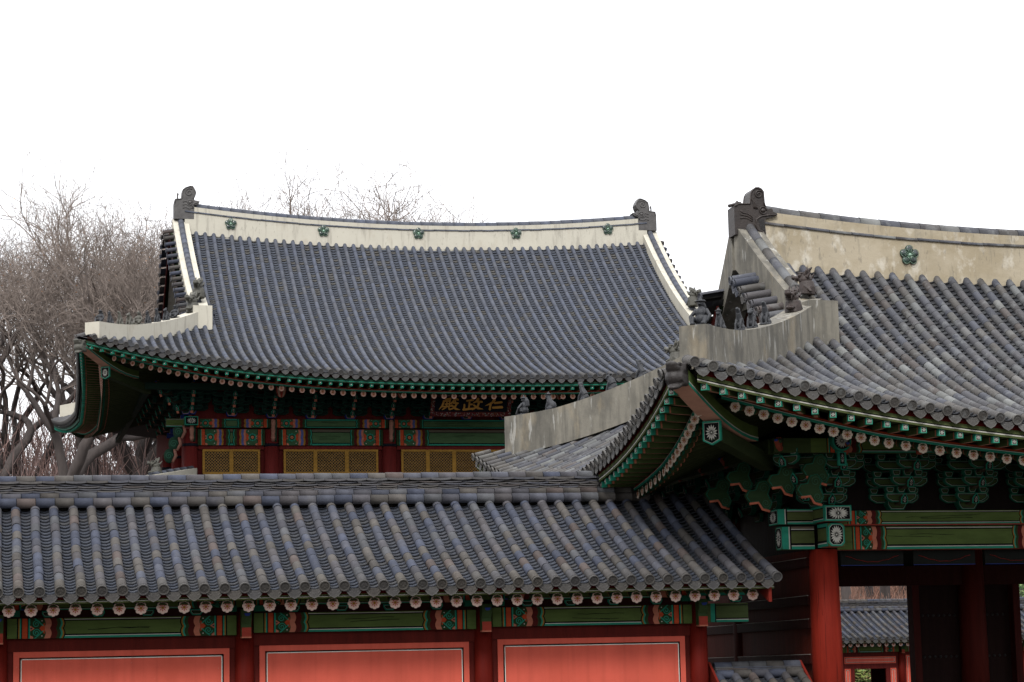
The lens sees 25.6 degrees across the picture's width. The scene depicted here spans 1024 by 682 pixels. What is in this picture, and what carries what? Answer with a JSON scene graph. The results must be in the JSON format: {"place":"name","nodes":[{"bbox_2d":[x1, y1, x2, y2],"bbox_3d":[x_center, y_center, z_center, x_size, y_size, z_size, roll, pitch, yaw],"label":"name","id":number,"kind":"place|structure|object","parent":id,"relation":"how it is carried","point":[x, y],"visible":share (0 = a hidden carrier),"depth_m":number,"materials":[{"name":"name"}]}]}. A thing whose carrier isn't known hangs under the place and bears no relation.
{"place":"outdoors","nodes":[
{"label":"outdoors","id":0,"kind":"place"},
{"bbox_2d":[51,186,697,475],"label":"palace hall","id":1,"kind":"structure","parent":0,"point":[292,344],"depth_m":82.91,"materials":[{"name":"tile"}]},
{"bbox_2d":[94,309,103,321],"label":"roof guardian statue","id":2,"kind":"object","parent":1,"relation":"on","point":[100,317],"visible":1,"depth_m":75.22,"materials":[{"name":"black ceramic"}]},
{"bbox_2d":[107,311,113,322],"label":"roof guardian statue","id":3,"kind":"object","parent":1,"relation":"on","point":[110,319],"visible":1,"depth_m":75.74,"materials":[{"name":"black ceramic"}]},
{"bbox_2d":[116,311,123,323],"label":"roof guardian statue","id":4,"kind":"object","parent":1,"relation":"on","point":[120,320],"visible":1,"depth_m":76.28,"materials":[{"name":"grey ceramic"}]},
{"bbox_2d":[126,312,132,324],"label":"roof guardian statue","id":5,"kind":"object","parent":1,"relation":"on","point":[129,319],"visible":1,"depth_m":76.79,"materials":[{"name":"grey ceramic"}]},
{"bbox_2d":[133,310,142,323],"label":"roof guardian statue","id":6,"kind":"object","parent":1,"relation":"on","point":[139,319],"visible":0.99,"depth_m":77.31,"materials":[{"name":"grey ceramic"}]},
{"bbox_2d":[144,310,151,323],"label":"roof guardian statue","id":7,"kind":"object","parent":1,"relation":"on","point":[147,319],"visible":1,"depth_m":77.85,"materials":[{"name":"black ceramic"}]},
{"bbox_2d":[147,458,162,472],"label":"roof dragon head","id":8,"kind":"object","parent":1,"relation":"attached to","point":[155,464],"visible":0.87,"depth_m":75.78},
{"bbox_2d":[154,308,160,321],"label":"roof guardian statue","id":9,"kind":"object","parent":1,"relation":"on","point":[157,318],"visible":1,"depth_m":78.40,"materials":[{"name":"black ceramic"}]},
{"bbox_2d":[162,308,169,320],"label":"roof guardian statue","id":10,"kind":"object","parent":1,"relation":"on","point":[166,315],"visible":1,"depth_m":78.92,"materials":[{"name":"black ceramic"}]},
{"bbox_2d":[169,304,178,317],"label":"roof guardian statue","id":11,"kind":"object","parent":1,"relation":"on","point":[175,311],"visible":1,"depth_m":79.44,"materials":[{"name":"black ceramic"}]},
{"bbox_2d":[184,291,199,312],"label":"roof dragon head","id":12,"kind":"object","parent":1,"relation":"on","point":[191,299],"visible":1,"depth_m":80.44},
{"bbox_2d":[192,277,205,298],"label":"roof dragon head","id":13,"kind":"object","parent":1,"relation":"on","point":[198,285],"visible":0.87,"depth_m":81.57},
{"bbox_2d":[202,449,259,473],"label":"window frame","id":14,"kind":"structure","parent":1,"relation":"in","point":[214,461],"depth_m":79.03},
{"bbox_2d":[283,449,377,473],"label":"window frame","id":15,"kind":"structure","parent":1,"relation":"in","point":[295,461],"depth_m":79.86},
{"bbox_2d":[401,450,498,472],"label":"window frame","id":16,"kind":"structure","parent":1,"relation":"in","point":[412,461],"depth_m":80.75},
{"bbox_2d":[430,394,511,416],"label":"name plaque","id":17,"kind":"object","parent":1,"relation":"attached to","point":[468,406],"visible":0.99,"depth_m":79.23,"materials":[{"name":"black wood"}]},
{"bbox_2d":[686,286,701,306],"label":"roof dragon head","id":18,"kind":"object","parent":1,"relation":"on","point":[693,296],"visible":0.77,"depth_m":85.90},
{"bbox_2d":[0,0,1023,474],"label":"sky","id":19,"kind":"structure","parent":0,"point":[912,111],"materials":[{"name":"white"}]},
{"bbox_2d":[840,597,1023,681],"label":"tiled range","id":20,"kind":"structure","parent":0,"point":[875,636],"depth_m":98.49,"materials":[{"name":"tile"}]},
{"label":"hill","id":21,"kind":"structure","parent":0,"visible":0},
{"bbox_2d":[0,214,134,480],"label":"bare tree","id":22,"kind":"object","parent":21,"relation":"on","point":[3,437],"visible":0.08,"depth_m":123.14,"materials":[{"name":"brown plant"}]},
{"bbox_2d":[0,252,153,470],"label":"bare tree","id":23,"kind":"object","parent":21,"relation":"on","point":[44,397],"depth_m":133.89,"materials":[{"name":"brown plant"}]},
{"bbox_2d":[0,188,159,475],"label":"bare tree","id":24,"kind":"object","parent":21,"relation":"on","point":[28,435],"visible":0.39,"depth_m":117.42,"materials":[{"name":"brown plant"}]},
{"bbox_2d":[0,184,161,474],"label":"bare tree","id":25,"kind":"object","parent":21,"relation":"on","point":[45,380],"visible":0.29,"depth_m":118.36,"materials":[{"name":"brown plant"}]},
{"bbox_2d":[0,185,171,474],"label":"bare tree","id":26,"kind":"object","parent":21,"relation":"on","point":[70,390],"visible":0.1,"depth_m":120.08,"materials":[{"name":"brown plant"}]},
{"bbox_2d":[0,131,213,417],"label":"bare tree","id":27,"kind":"object","parent":21,"relation":"on","point":[44,209],"visible":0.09,"depth_m":148.28,"materials":[{"name":"brown plant"}]},
{"bbox_2d":[14,192,236,445],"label":"bare tree","id":28,"kind":"object","parent":21,"relation":"on","point":[94,292],"visible":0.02,"depth_m":127.57,"materials":[{"name":"brown plant"}]},
{"bbox_2d":[0,169,289,480],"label":"bare tree","id":29,"kind":"object","parent":21,"relation":"on","point":[85,457],"visible":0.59,"depth_m":110.83,"materials":[{"name":"brown plant"}]},
{"bbox_2d":[66,200,242,474],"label":"bare tree","id":30,"kind":"object","parent":21,"relation":"on","point":[154,450],"visible":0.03,"depth_m":119.79,"materials":[{"name":"brown plant"}]},
{"bbox_2d":[193,161,358,218],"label":"bare tree","id":31,"kind":"object","parent":21,"relation":"on","point":[271,197],"visible":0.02,"depth_m":155.47,"materials":[{"name":"brown plant"}]},
{"bbox_2d":[231,132,426,221],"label":"bare tree","id":32,"kind":"object","parent":21,"relation":"on","point":[291,198],"visible":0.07,"depth_m":151.19,"materials":[{"name":"brown plant"}]},
{"bbox_2d":[225,139,498,222],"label":"bare tree","id":33,"kind":"object","parent":21,"relation":"on","point":[385,218],"visible":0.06,"depth_m":152.21,"materials":[{"name":"brown plant"}]},
{"bbox_2d":[333,182,499,222],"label":"bare tree","id":34,"kind":"object","parent":21,"relation":"on","point":[423,214],"visible":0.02,"depth_m":162.49,"materials":[{"name":"brown plant"}]},
{"bbox_2d":[841,587,851,599],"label":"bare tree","id":35,"kind":"object","parent":21,"relation":"on","point":[845,593],"depth_m":158.45,"materials":[{"name":"brown plant"}]},
{"bbox_2d":[864,586,872,598],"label":"bare tree","id":36,"kind":"object","parent":21,"relation":"on","point":[870,588],"depth_m":175.94,"materials":[{"name":"brown plant"}]},
{"bbox_2d":[880,586,890,598],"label":"bare tree","id":37,"kind":"object","parent":21,"relation":"on","point":[884,590],"depth_m":166.95,"materials":[{"name":"brown plant"}]},
{"label":"ground","id":38,"kind":"structure","parent":0,"visible":0},
{"bbox_2d":[0,471,781,681],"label":"tiled range","id":39,"kind":"structure","parent":38,"relation":"on","point":[541,576],"depth_m":34.53,"materials":[{"name":"tile"}]},
{"bbox_2d":[0,379,906,598],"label":"brushwood","id":40,"kind":"object","parent":38,"relation":"on","point":[106,465],"visible":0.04,"depth_m":120.53,"materials":[{"name":"brown plant"}]},
{"bbox_2d":[471,187,1023,681],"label":"palace gate","id":41,"kind":"structure","parent":38,"relation":"on","point":[857,419],"depth_m":36.97,"materials":[{"name":"tile"}]},
{"bbox_2d":[516,395,528,414],"bbox_3d":[0.238,1.296,45.368,0.302,0.432,0.330,-7,-10,35],"label":"roof guardian statue","id":42,"kind":"object","parent":41,"relation":"on","point":[523,405],"visible":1,"depth_m":45.29,"materials":[{"name":"black ceramic"}]},
{"bbox_2d":[545,392,555,409],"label":"roof guardian statue","id":43,"kind":"object","parent":41,"relation":"on","point":[550,403],"visible":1,"depth_m":44.95,"materials":[{"name":"black ceramic"}]},
{"bbox_2d":[577,382,588,400],"bbox_3d":[1.411,1.012,44.555,0.254,0.424,0.213,-7,-10,35],"label":"roof guardian statue","id":44,"kind":"object","parent":41,"relation":"on","point":[583,393],"visible":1,"depth_m":44.51,"materials":[{"name":"black ceramic"}]},
{"bbox_2d":[605,373,616,390],"bbox_3d":[1.948,0.818,44.190,0.268,0.398,0.225,-7,-10,35],"label":"roof guardian statue","id":45,"kind":"object","parent":41,"relation":"on","point":[611,383],"visible":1,"depth_m":44.13,"materials":[{"name":"black ceramic"}]},
{"bbox_2d":[635,360,645,377],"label":"roof guardian statue","id":46,"kind":"object","parent":41,"relation":"on","point":[641,370],"visible":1,"depth_m":43.78,"materials":[{"name":"black ceramic"}]},
{"bbox_2d":[664,339,679,361],"bbox_3d":[3.121,0.225,43.420,0.415,0.484,0.289,-7,-10,35],"label":"roof dragon head","id":47,"kind":"object","parent":41,"relation":"on","point":[673,351],"visible":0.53,"depth_m":43.32},
{"bbox_2d":[689,296,711,324],"bbox_3d":[2.837,-0.441,33.803,0.369,0.484,0.339,-6,-9,27],"label":"roof guardian statue","id":48,"kind":"object","parent":41,"relation":"on","point":[701,312],"visible":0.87,"depth_m":33.74,"materials":[{"name":"black ceramic"}]},
{"bbox_2d":[715,308,725,327],"bbox_3d":[3.183,-0.323,34.449,0.195,0.368,0.227,-6,-9,27],"label":"roof guardian statue","id":49,"kind":"object","parent":41,"relation":"on","point":[719,321],"visible":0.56,"depth_m":34.39,"materials":[{"name":"black ceramic"}]},
{"bbox_2d":[734,307,745,329],"bbox_3d":[3.554,-0.337,35.169,0.188,0.373,0.223,-6,-9,27],"label":"roof guardian statue","id":50,"kind":"object","parent":41,"relation":"on","point":[739,323],"visible":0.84,"depth_m":35.12,"materials":[{"name":"black ceramic"}]},
{"bbox_2d":[746,308,757,328],"bbox_3d":[3.796,-0.358,35.640,0.189,0.334,0.225,-6,-9,27],"label":"roof guardian statue","id":51,"kind":"object","parent":41,"relation":"on","point":[751,320],"visible":0.93,"depth_m":35.59,"materials":[{"name":"black ceramic"}]},
{"bbox_2d":[759,301,771,324],"bbox_3d":[4.075,-0.446,36.197,0.196,0.390,0.233,-6,-9,27],"label":"roof guardian statue","id":52,"kind":"object","parent":41,"relation":"on","point":[765,319],"visible":0.98,"depth_m":36.14,"materials":[{"name":"black ceramic"}]},
{"bbox_2d":[784,285,802,312],"bbox_3d":[4.638,-0.691,37.334,0.294,0.493,0.423,-6,-9,27],"label":"roof dragon head","id":53,"kind":"object","parent":41,"relation":"attached to","point":[793,301],"visible":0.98,"depth_m":37.26},
{"bbox_2d":[791,267,816,295],"bbox_3d":[4.973,-1.013,38.431,0.415,0.484,0.289,-5,-9,26],"label":"roof dragon head","id":54,"kind":"object","parent":41,"relation":"on","point":[806,283],"visible":0.91,"depth_m":38.32},
{"bbox_2d":[919,585,960,681],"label":"door leaf","id":55,"kind":"structure","parent":41,"relation":"in","point":[938,604],"depth_m":40.49,"materials":[{"name":"wood"}]},
{"bbox_2d":[984,585,1012,681],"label":"door leaf","id":56,"kind":"structure","parent":41,"relation":"in","point":[996,596],"depth_m":40.75,"materials":[{"name":"wood"}]},
{"bbox_2d":[708,660,812,681],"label":"tiled wall","id":57,"kind":"structure","parent":38,"relation":"on","point":[787,671],"depth_m":35.47,"materials":[{"name":"tile"}]},
{"bbox_2d":[855,669,870,681],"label":"bamboo shrub","id":58,"kind":"object","parent":38,"relation":"on","point":[862,675],"visible":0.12,"depth_m":106.56,"materials":[{"name":"green plant"}]},
{"bbox_2d":[1019,584,1023,596],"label":"evergreen shrub","id":59,"kind":"object","parent":38,"relation":"on","point":[1021,586],"visible":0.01,"depth_m":119.66,"materials":[{"name":"green plant"}]}
]}

